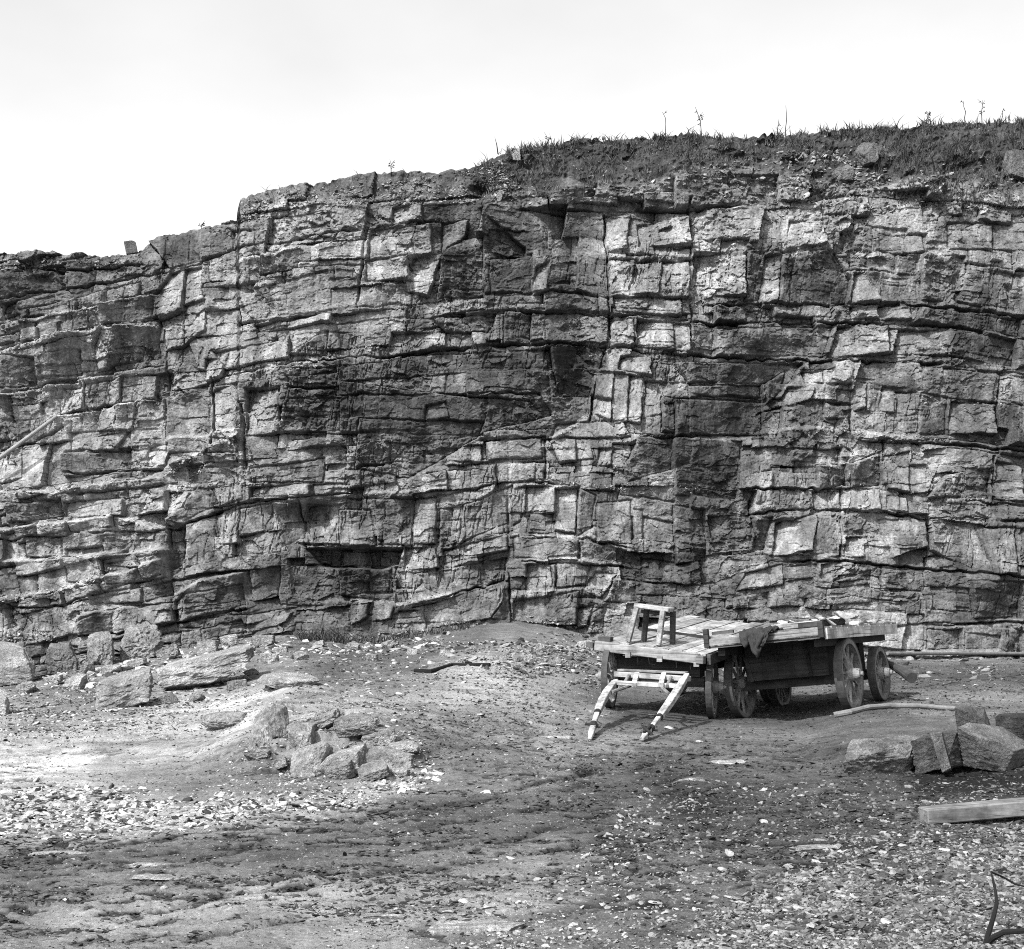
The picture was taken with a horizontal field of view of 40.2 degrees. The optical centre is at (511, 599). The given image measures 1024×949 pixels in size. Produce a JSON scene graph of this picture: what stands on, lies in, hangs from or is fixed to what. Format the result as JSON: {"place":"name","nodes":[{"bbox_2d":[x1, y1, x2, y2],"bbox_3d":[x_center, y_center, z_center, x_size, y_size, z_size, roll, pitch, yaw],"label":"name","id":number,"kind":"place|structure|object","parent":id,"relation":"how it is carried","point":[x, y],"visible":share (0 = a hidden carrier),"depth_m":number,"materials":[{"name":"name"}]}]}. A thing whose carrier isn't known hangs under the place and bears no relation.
{"place":"outdoors","nodes":[
{"label":"outdoors","id":0,"kind":"place"},
{"bbox_2d":[366,654,378,661],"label":"fallen block","id":1,"kind":"object","parent":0,"point":[371,657],"depth_m":22.95,"materials":[{"name":"stone"}]},
{"bbox_2d":[0,119,1023,686],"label":"cliff","id":2,"kind":"structure","parent":0,"point":[480,379],"depth_m":27.93,"materials":[{"name":"stone"}]},
{"bbox_2d":[0,415,57,459],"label":"leaning pole","id":3,"kind":"object","parent":2,"relation":"on","point":[24,439],"visible":1,"depth_m":26.91,"materials":[{"name":"grey wood"}]},
{"bbox_2d":[124,240,137,254],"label":"stone block","id":4,"kind":"object","parent":2,"relation":"on","point":[130,246],"depth_m":29.30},
{"bbox_2d":[496,192,501,200],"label":"bank rock","id":5,"kind":"object","parent":2,"relation":"on","point":[499,196],"visible":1,"depth_m":28.69,"materials":[{"name":"stone"}]},
{"bbox_2d":[0,128,1023,657],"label":"ledge rubble","id":6,"kind":"object","parent":2,"relation":"on","point":[734,180],"visible":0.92,"depth_m":28.88,"materials":[{"name":"stone"}]},
{"bbox_2d":[511,149,520,161],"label":"bank rock","id":7,"kind":"object","parent":2,"relation":"on","point":[516,155],"visible":1,"depth_m":29.45,"materials":[{"name":"stone"}]},
{"bbox_2d":[695,107,703,135],"bbox_3d":[4.009,-10.212,29.995,0.197,0.694,0.082,0,0,0],"label":"dry weed","id":8,"kind":"object","parent":2,"relation":"on","point":[699,119],"visible":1,"depth_m":29.99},
{"bbox_2d":[832,166,853,181],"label":"bank rock","id":9,"kind":"object","parent":2,"relation":"on","point":[844,173],"visible":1,"depth_m":29.18,"materials":[{"name":"stone"}]},
{"bbox_2d":[855,142,878,166],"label":"bank rock","id":10,"kind":"object","parent":2,"relation":"on","point":[866,154],"visible":1,"depth_m":29.48,"materials":[{"name":"stone"}]},
{"bbox_2d":[989,254,1002,261],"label":"bank rock","id":11,"kind":"object","parent":2,"relation":"on","point":[996,257],"visible":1,"depth_m":28.65,"materials":[{"name":"stone"}]},
{"bbox_2d":[1001,149,1023,180],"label":"bank rock","id":12,"kind":"object","parent":2,"relation":"on","point":[1013,163],"visible":0.93,"depth_m":29.32,"materials":[{"name":"stone"}]},
{"bbox_2d":[0,621,1023,948],"bbox_3d":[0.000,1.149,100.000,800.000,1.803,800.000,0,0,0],"label":"ground","id":13,"kind":"structure","parent":0,"point":[636,707],"depth_m":10.78,"materials":[{"name":"soil"}]},
{"bbox_2d":[0,687,9,715],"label":"boulder","id":14,"kind":"object","parent":13,"relation":"on","point":[4,705],"visible":0.98,"depth_m":18.59,"materials":[{"name":"stone"}]},
{"bbox_2d":[0,641,35,685],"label":"boulder","id":15,"kind":"object","parent":13,"relation":"on","point":[17,664],"visible":1,"depth_m":23.44,"materials":[{"name":"stone"}]},
{"bbox_2d":[16,681,37,694],"bbox_3d":[-7.557,1.379,21.830,0.321,0.233,0.211,0,0,0],"label":"fallen block","id":16,"kind":"object","parent":13,"relation":"on","point":[27,687],"depth_m":21.74,"materials":[{"name":"stone"}]},
{"bbox_2d":[33,708,49,713],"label":"fallen block","id":17,"kind":"object","parent":13,"relation":"on","point":[40,710],"depth_m":18.57,"materials":[{"name":"stone"}]},
{"bbox_2d":[46,674,63,682],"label":"fallen block","id":18,"kind":"object","parent":13,"relation":"on","point":[52,678],"depth_m":22.81,"materials":[{"name":"stone"}]},
{"bbox_2d":[28,850,85,855],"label":"bared stone","id":19,"kind":"object","parent":13,"relation":"on","point":[54,852],"visible":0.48,"depth_m":8.67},
{"bbox_2d":[52,693,71,703],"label":"fallen block","id":20,"kind":"object","parent":13,"relation":"on","point":[60,698],"depth_m":19.35,"materials":[{"name":"stone"}]},
{"bbox_2d":[46,641,78,674],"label":"boulder","id":21,"kind":"object","parent":13,"relation":"on","point":[61,657],"visible":0.86,"depth_m":24.09,"materials":[{"name":"stone"}]},
{"bbox_2d":[62,673,87,691],"bbox_3d":[-6.646,1.274,21.333,0.303,0.331,0.324,0,0,9],"label":"fallen block","id":22,"kind":"object","parent":13,"relation":"on","point":[78,681],"depth_m":21.23,"materials":[{"name":"stone"}]},
{"bbox_2d":[79,663,94,673],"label":"fallen block","id":23,"kind":"object","parent":13,"relation":"on","point":[85,668],"depth_m":23.19,"materials":[{"name":"stone"}]},
{"bbox_2d":[87,631,114,665],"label":"boulder","id":24,"kind":"object","parent":13,"relation":"on","point":[101,649],"visible":0.94,"depth_m":24.52,"materials":[{"name":"stone"}]},
{"bbox_2d":[102,664,121,672],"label":"fallen block","id":25,"kind":"object","parent":13,"relation":"on","point":[111,668],"depth_m":23.07,"materials":[{"name":"stone"}]},
{"bbox_2d":[95,667,153,709],"bbox_3d":[-5.096,1.193,18.506,0.776,0.593,0.637,0,0,0],"label":"boulder","id":26,"kind":"object","parent":13,"relation":"on","point":[127,689],"visible":0.97,"depth_m":18.25,"materials":[{"name":"stone"}]},
{"bbox_2d":[127,657,147,666],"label":"fallen block","id":27,"kind":"object","parent":13,"relation":"on","point":[138,662],"depth_m":23.67,"materials":[{"name":"stone"}]},
{"bbox_2d":[119,623,163,661],"bbox_3d":[-6.658,0.772,25.197,0.808,0.701,0.759,0,0,0],"label":"boulder","id":28,"kind":"object","parent":13,"relation":"on","point":[141,641],"visible":0.95,"depth_m":24.93,"materials":[{"name":"stone"}]},
{"bbox_2d":[126,862,171,867],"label":"bared stone","id":29,"kind":"object","parent":13,"relation":"on","point":[145,864],"visible":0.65,"depth_m":8.20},
{"bbox_2d":[130,874,185,880],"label":"bared stone","id":30,"kind":"object","parent":13,"relation":"on","point":[157,877],"visible":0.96,"depth_m":7.82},
{"bbox_2d":[155,644,180,659],"bbox_3d":[-6.053,0.934,24.642,0.406,0.324,0.320,0,0,0],"label":"fallen block","id":31,"kind":"object","parent":13,"relation":"on","point":[167,652],"depth_m":24.51,"materials":[{"name":"stone"}]},
{"bbox_2d":[161,692,177,704],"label":"fallen block","id":32,"kind":"object","parent":13,"relation":"on","point":[167,698],"depth_m":18.31,"materials":[{"name":"stone"}]},
{"bbox_2d":[189,694,204,701],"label":"fallen block","id":33,"kind":"object","parent":13,"relation":"on","point":[197,697],"depth_m":18.30,"materials":[{"name":"stone"}]},
{"bbox_2d":[157,643,253,690],"bbox_3d":[-4.354,0.973,20.107,1.330,0.696,0.963,0,0,0],"label":"boulder","id":34,"kind":"object","parent":13,"relation":"on","point":[195,671],"visible":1,"depth_m":19.68,"materials":[{"name":"stone"}]},
{"bbox_2d":[196,640,219,653],"bbox_3d":[-5.480,0.866,25.222,0.406,0.302,0.348,0,0,0],"label":"fallen block","id":35,"kind":"object","parent":13,"relation":"on","point":[208,646],"depth_m":25.10,"materials":[{"name":"stone"}]},
{"bbox_2d":[200,711,246,728],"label":"rock outcrop","id":36,"kind":"object","parent":13,"relation":"on","point":[219,720],"visible":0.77,"depth_m":15.24,"materials":[{"name":"stone"}]},
{"bbox_2d":[219,634,238,645],"bbox_3d":[-5.224,0.763,25.870,0.335,0.276,0.245,0,0,-29],"label":"fallen block","id":37,"kind":"object","parent":13,"relation":"on","point":[229,640],"depth_m":25.78,"materials":[{"name":"stone"}]},
{"bbox_2d":[227,679,247,690],"bbox_3d":[-3.724,1.152,18.962,0.283,0.170,0.182,0,0,-14],"label":"fallen block","id":38,"kind":"object","parent":13,"relation":"on","point":[234,684],"depth_m":18.89,"materials":[{"name":"stone"}]},
{"bbox_2d":[243,668,258,675],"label":"fallen block","id":39,"kind":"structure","parent":13,"relation":"on","point":[251,672],"depth_m":20.67,"materials":[{"name":"stone"}]},
{"bbox_2d":[243,749,270,759],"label":"bank slab","id":40,"kind":"object","parent":13,"relation":"on","point":[258,754],"depth_m":12.79,"materials":[{"name":"stone"}]},
{"bbox_2d":[251,635,275,646],"bbox_3d":[-4.496,0.757,25.340,0.434,0.260,0.302,0,0,0],"label":"fallen block","id":41,"kind":"object","parent":13,"relation":"on","point":[263,640],"depth_m":25.24,"materials":[{"name":"stone"}]},
{"bbox_2d":[249,703,288,750],"bbox_3d":[-2.280,1.269,13.295,0.386,0.539,0.780,0,0,0],"label":"rock outcrop","id":42,"kind":"object","parent":13,"relation":"on","point":[269,723],"visible":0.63,"depth_m":13.17,"materials":[{"name":"stone"}]},
{"bbox_2d":[259,653,279,663],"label":"fallen block","id":43,"kind":"object","parent":13,"relation":"on","point":[269,657],"depth_m":22.25,"materials":[{"name":"stone"}]},
{"bbox_2d":[266,757,287,768],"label":"bank slab","id":44,"kind":"object","parent":13,"relation":"on","point":[281,762],"depth_m":12.55,"materials":[{"name":"stone"}]},
{"bbox_2d":[273,646,287,652],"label":"fallen block","id":45,"kind":"object","parent":13,"relation":"on","point":[281,649],"depth_m":23.90,"materials":[{"name":"stone"}]},
{"bbox_2d":[257,672,319,688],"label":"rock outcrop","id":46,"kind":"object","parent":13,"relation":"on","point":[278,680],"visible":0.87,"depth_m":17.69,"materials":[{"name":"stone"}]},
{"bbox_2d":[286,723,298,731],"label":"bank slab","id":47,"kind":"structure","parent":13,"relation":"on","point":[290,726],"depth_m":13.36,"materials":[{"name":"stone"}]},
{"bbox_2d":[293,651,308,659],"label":"fallen block","id":48,"kind":"object","parent":13,"relation":"on","point":[298,655],"depth_m":22.32,"materials":[{"name":"stone"}]},
{"bbox_2d":[288,722,315,749],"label":"rock outcrop","id":49,"kind":"object","parent":13,"relation":"on","point":[301,734],"visible":0.64,"depth_m":12.91,"materials":[{"name":"stone"}]},
{"bbox_2d":[289,768,315,778],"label":"bank slab","id":50,"kind":"object","parent":13,"relation":"on","point":[297,773],"depth_m":12.20,"materials":[{"name":"stone"}]},
{"bbox_2d":[289,713,316,722],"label":"bank slab","id":51,"kind":"object","parent":13,"relation":"on","point":[303,718],"depth_m":14.30,"materials":[{"name":"stone"}]},
{"bbox_2d":[290,741,332,773],"bbox_3d":[-1.790,1.433,12.482,0.352,0.334,0.413,0,0,0],"label":"rock outcrop","id":52,"kind":"object","parent":13,"relation":"on","point":[312,757],"visible":0.75,"depth_m":12.36,"materials":[{"name":"stone"}]},
{"bbox_2d":[312,640,325,645],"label":"fallen block","id":53,"kind":"object","parent":13,"relation":"on","point":[321,642],"depth_m":24.96,"materials":[{"name":"stone"}]},
{"bbox_2d":[309,708,341,730],"bbox_3d":[-1.807,1.170,13.401,0.364,0.269,0.255,0,0,21],"label":"bank slab","id":54,"kind":"object","parent":13,"relation":"on","point":[325,720],"depth_m":13.29,"materials":[{"name":"stone"}]},
{"bbox_2d":[317,706,344,715],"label":"bank slab","id":55,"kind":"object","parent":13,"relation":"on","point":[322,710],"depth_m":14.97,"materials":[{"name":"stone"}]},
{"bbox_2d":[324,759,356,779],"bbox_3d":[-1.489,1.475,12.135,0.287,0.187,0.203,0,0,0],"label":"bank slab","id":56,"kind":"object","parent":13,"relation":"on","point":[341,770],"depth_m":12.06,"materials":[{"name":"stone"}]},
{"bbox_2d":[316,742,367,775],"bbox_3d":[-1.495,1.454,12.367,0.439,0.362,0.425,0,0,0],"label":"rock outcrop","id":57,"kind":"object","parent":13,"relation":"on","point":[355,754],"visible":0.66,"depth_m":12.20,"materials":[{"name":"stone"}]},
{"bbox_2d":[344,641,360,650],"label":"fallen block","id":58,"kind":"object","parent":13,"relation":"on","point":[352,645],"depth_m":24.99,"materials":[{"name":"stone"}]},
{"bbox_2d":[332,714,375,736],"bbox_3d":[-1.508,1.193,13.312,0.415,0.204,0.277,0,0,-19],"label":"bank slab","id":59,"kind":"object","parent":13,"relation":"on","point":[348,725],"depth_m":13.22,"materials":[{"name":"stone"}]},
{"bbox_2d":[357,758,388,781],"bbox_3d":[-1.195,1.474,12.090,0.279,0.201,0.211,0,0,0],"label":"bank slab","id":60,"kind":"object","parent":13,"relation":"on","point":[374,770],"depth_m":12.01,"materials":[{"name":"stone"}]},
{"bbox_2d":[372,716,379,728],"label":"bank slab","id":61,"kind":"structure","parent":13,"relation":"on","point":[376,722],"depth_m":14.18,"materials":[{"name":"stone"}]},
{"bbox_2d":[361,727,396,746],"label":"bank slab","id":62,"kind":"structure","parent":13,"relation":"on","point":[385,737],"depth_m":13.19,"materials":[{"name":"stone"}]},
{"bbox_2d":[292,618,470,643],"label":"weeds","id":63,"kind":"object","parent":13,"relation":"on","point":[335,636],"visible":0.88,"depth_m":26.27,"materials":[{"name":"grey plant"}]},
{"bbox_2d":[362,913,409,919],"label":"bared stone","id":64,"kind":"object","parent":13,"relation":"on","point":[386,916],"visible":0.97,"depth_m":6.80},
{"bbox_2d":[381,640,394,648],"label":"fallen block","id":65,"kind":"object","parent":13,"relation":"on","point":[389,644],"depth_m":25.30,"materials":[{"name":"stone"}]},
{"bbox_2d":[363,744,414,768],"bbox_3d":[-1.122,1.479,12.543,0.524,0.346,0.548,0,0,0],"label":"rock outcrop","id":66,"kind":"object","parent":13,"relation":"on","point":[395,757],"visible":0.48,"depth_m":12.41,"materials":[{"name":"stone"}]},
{"bbox_2d":[386,767,408,776],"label":"bank slab","id":67,"kind":"structure","parent":13,"relation":"on","point":[396,771],"depth_m":12.18,"materials":[{"name":"stone"}]},
{"bbox_2d":[388,741,418,753],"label":"bank slab","id":68,"kind":"structure","parent":13,"relation":"on","point":[412,747],"depth_m":13.08,"materials":[{"name":"stone"}]},
{"bbox_2d":[407,648,417,654],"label":"fallen block","id":69,"kind":"object","parent":13,"relation":"on","point":[411,651],"depth_m":23.33,"materials":[{"name":"stone"}]},
{"bbox_2d":[428,635,442,641],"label":"fallen block","id":70,"kind":"object","parent":13,"relation":"on","point":[436,638],"depth_m":25.02,"materials":[{"name":"stone"}]},
{"bbox_2d":[439,649,450,655],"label":"fallen block","id":71,"kind":"object","parent":13,"relation":"on","point":[444,652],"depth_m":22.64,"materials":[{"name":"stone"}]},
{"bbox_2d":[413,663,490,672],"bbox_3d":[-0.894,0.998,20.633,1.095,0.141,0.516,0,0,-31],"label":"fallen limb","id":72,"kind":"object","parent":13,"relation":"on","point":[433,670],"visible":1,"depth_m":20.68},
{"bbox_2d":[458,898,468,903],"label":"loose stone","id":73,"kind":"object","parent":13,"relation":"on","point":[463,900],"visible":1,"depth_m":7.12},
{"bbox_2d":[463,645,476,652],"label":"fallen block","id":74,"kind":"object","parent":13,"relation":"on","point":[472,649],"depth_m":22.48,"materials":[{"name":"stone"}]},
{"bbox_2d":[427,920,525,935],"bbox_3d":[-0.168,1.571,6.676,0.474,0.055,0.201,0,0,0],"label":"stone slab","id":75,"kind":"object","parent":13,"relation":"on","point":[470,927],"depth_m":6.63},
{"bbox_2d":[493,653,506,659],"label":"fallen block","id":76,"kind":"object","parent":13,"relation":"on","point":[502,656],"depth_m":21.57,"materials":[{"name":"stone"}]},
{"bbox_2d":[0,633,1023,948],"bbox_3d":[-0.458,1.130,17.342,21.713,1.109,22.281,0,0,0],"label":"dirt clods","id":77,"kind":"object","parent":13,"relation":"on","point":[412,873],"visible":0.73,"depth_m":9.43,"materials":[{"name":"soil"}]},
{"bbox_2d":[520,654,534,661],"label":"fallen block","id":78,"kind":"object","parent":13,"relation":"on","point":[529,658],"depth_m":21.59,"materials":[{"name":"stone"}]},
{"bbox_2d":[536,643,545,647],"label":"fallen block","id":79,"kind":"object","parent":13,"relation":"on","point":[539,645],"depth_m":23.32,"materials":[{"name":"stone"}]},
{"bbox_2d":[547,659,561,666],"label":"fallen block","id":80,"kind":"object","parent":13,"relation":"on","point":[556,662],"depth_m":21.49,"materials":[{"name":"stone"}]},
{"bbox_2d":[539,736,572,739],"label":"bared stone","id":81,"kind":"object","parent":13,"relation":"on","point":[567,737],"visible":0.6,"depth_m":14.86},
{"bbox_2d":[577,640,592,649],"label":"fallen block","id":82,"kind":"object","parent":13,"relation":"on","point":[581,644],"depth_m":24.83,"materials":[{"name":"stone"}]},
{"bbox_2d":[648,900,662,903],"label":"loose stone","id":83,"kind":"object","parent":13,"relation":"on","point":[650,901],"visible":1,"depth_m":7.24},
{"bbox_2d":[585,615,779,740],"bbox_3d":[1.940,0.873,17.937,2.012,1.296,6.000,0,0,30],"label":"shaft cart","id":84,"kind":"object","parent":13,"relation":"on","point":[682,664],"visible":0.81,"depth_m":17.89,"materials":[{"name":"wood"}]},
{"bbox_2d":[625,603,675,645],"bbox_3d":[1.810,0.318,18.111,0.554,0.506,0.364,6,3,30],"label":"trestle","id":85,"kind":"object","parent":84,"relation":"on","point":[662,612],"visible":1,"depth_m":18.08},
{"bbox_2d":[673,778,704,782],"bbox_3d":[1.511,1.538,11.908,0.283,0.048,0.084,0,0,-11],"label":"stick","id":86,"kind":"object","parent":13,"relation":"on","point":[697,779],"visible":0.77,"depth_m":11.90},
{"bbox_2d":[709,759,745,763],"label":"stone slab","id":87,"kind":"object","parent":13,"relation":"on","point":[728,761],"depth_m":13.44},
{"bbox_2d":[725,850,733,856],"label":"loose stone","id":88,"kind":"object","parent":13,"relation":"on","point":[729,853],"visible":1,"depth_m":8.59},
{"bbox_2d":[792,905,803,909],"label":"loose stone","id":89,"kind":"object","parent":13,"relation":"on","point":[796,907],"visible":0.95,"depth_m":7.16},
{"bbox_2d":[703,621,897,717],"bbox_3d":[3.933,0.873,18.492,1.810,1.185,3.287,-7,-4,30],"label":"box waggon","id":90,"kind":"object","parent":13,"relation":"on","point":[777,667],"visible":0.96,"depth_m":17.75,"materials":[{"name":"wood"}]},
{"bbox_2d":[739,625,782,657],"bbox_3d":[3.049,0.510,17.213,0.489,0.408,0.462,0,0,-45],"label":"sacking","id":91,"kind":"object","parent":90,"relation":"on","point":[755,638],"visible":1,"depth_m":17.07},
{"bbox_2d":[777,620,787,623],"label":"deck stone","id":92,"kind":"object","parent":90,"relation":"on","point":[780,622],"visible":0.55,"depth_m":18.67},
{"bbox_2d":[771,620,819,629],"bbox_3d":[3.469,0.314,17.166,0.608,0.075,0.179,-7,-4,30],"label":"baulk","id":93,"kind":"object","parent":90,"relation":"on","point":[786,626],"visible":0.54,"depth_m":17.12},
{"bbox_2d":[798,618,845,628],"bbox_3d":[3.940,0.313,18.108,0.805,0.157,0.431,0,0,-20],"label":"stone slab","id":94,"kind":"object","parent":90,"relation":"on","point":[840,621],"depth_m":17.99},
{"bbox_2d":[836,611,849,618],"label":"deck stone","id":95,"kind":"object","parent":94,"relation":"on","point":[839,614],"visible":1,"depth_m":17.92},
{"bbox_2d":[845,613,854,617],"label":"deck stone","id":96,"kind":"object","parent":90,"relation":"on","point":[851,615],"visible":0.47,"depth_m":18.47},
{"bbox_2d":[888,660,916,682],"bbox_3d":[5.249,0.952,19.098,0.146,0.309,1.036,0,0,-8],"label":"drag log","id":97,"kind":"object","parent":90,"relation":"on","point":[909,676],"visible":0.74,"depth_m":18.75,"materials":[{"name":"grey wood"}]},
{"bbox_2d":[790,844,840,850],"bbox_3d":[1.884,1.558,8.766,0.335,0.055,0.170,0,0,-9],"label":"stone slab","id":98,"kind":"object","parent":13,"relation":"on","point":[811,847],"depth_m":8.73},
{"bbox_2d":[842,735,920,773],"bbox_3d":[3.331,1.407,12.396,0.902,0.404,0.508,0,0,0],"label":"boulder","id":99,"kind":"object","parent":13,"relation":"on","point":[892,754],"visible":0.72,"depth_m":12.22,"materials":[{"name":"stone"}]},
{"bbox_2d":[880,918,890,923],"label":"loose stone","id":100,"kind":"object","parent":13,"relation":"on","point":[883,920],"visible":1,"depth_m":6.82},
{"bbox_2d":[833,703,956,717],"bbox_3d":[4.693,1.371,17.384,1.601,0.157,0.423,0,0,-10],"label":"branch pole","id":101,"kind":"object","parent":13,"relation":"on","point":[842,713],"visible":0.92,"depth_m":17.44,"materials":[{"name":"grey wood"}]},
{"bbox_2d":[911,730,962,773],"bbox_3d":[3.819,1.341,12.383,0.388,0.387,0.682,0,0,32],"label":"stone block","id":102,"kind":"object","parent":13,"relation":"on","point":[925,759],"depth_m":12.20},
{"bbox_2d":[930,731,951,772],"bbox_3d":[3.728,1.329,12.164,0.215,0.368,0.102,0,0,0],"label":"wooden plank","id":103,"kind":"object","parent":13,"relation":"on","point":[938,742],"visible":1,"depth_m":12.11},
{"bbox_2d":[886,652,1023,654],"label":"long pole","id":104,"kind":"object","parent":13,"relation":"on","point":[954,653],"visible":0.92,"depth_m":21.83,"materials":[{"name":"grey wood"}]},
{"bbox_2d":[918,797,1023,823],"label":"squared beam","id":105,"kind":"structure","parent":13,"relation":"on","point":[975,811],"depth_m":9.65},
{"bbox_2d":[955,705,990,727],"bbox_3d":[4.277,1.124,12.943,0.431,0.286,0.203,0,0,0],"label":"stone slab","id":106,"kind":"object","parent":13,"relation":"on","point":[967,714],"depth_m":12.85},
{"bbox_2d":[957,722,1023,771],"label":"stone block","id":107,"kind":"object","parent":13,"relation":"on","point":[991,747],"depth_m":12.27,"materials":[{"name":"stone"}]},
{"bbox_2d":[983,871,1023,943],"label":"forked branch","id":108,"kind":"object","parent":13,"relation":"on","point":[989,938],"visible":0.91,"depth_m":6.45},
{"bbox_2d":[995,712,1023,739],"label":"stone block","id":109,"kind":"object","parent":13,"relation":"on","point":[1013,723],"depth_m":12.95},
{"bbox_2d":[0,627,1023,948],"bbox_3d":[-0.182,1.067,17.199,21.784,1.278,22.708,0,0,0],"label":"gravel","id":110,"kind":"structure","parent":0,"point":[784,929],"depth_m":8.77,"materials":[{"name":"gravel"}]},
{"bbox_2d":[0,0,1023,257],"label":"sky","id":111,"kind":"structure","parent":0,"point":[139,121],"materials":[{"name":"white"}]},
{"bbox_2d":[249,111,1023,210],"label":"grass","id":112,"kind":"structure","parent":0,"point":[962,148],"depth_m":29.55,"materials":[{"name":"plant"}]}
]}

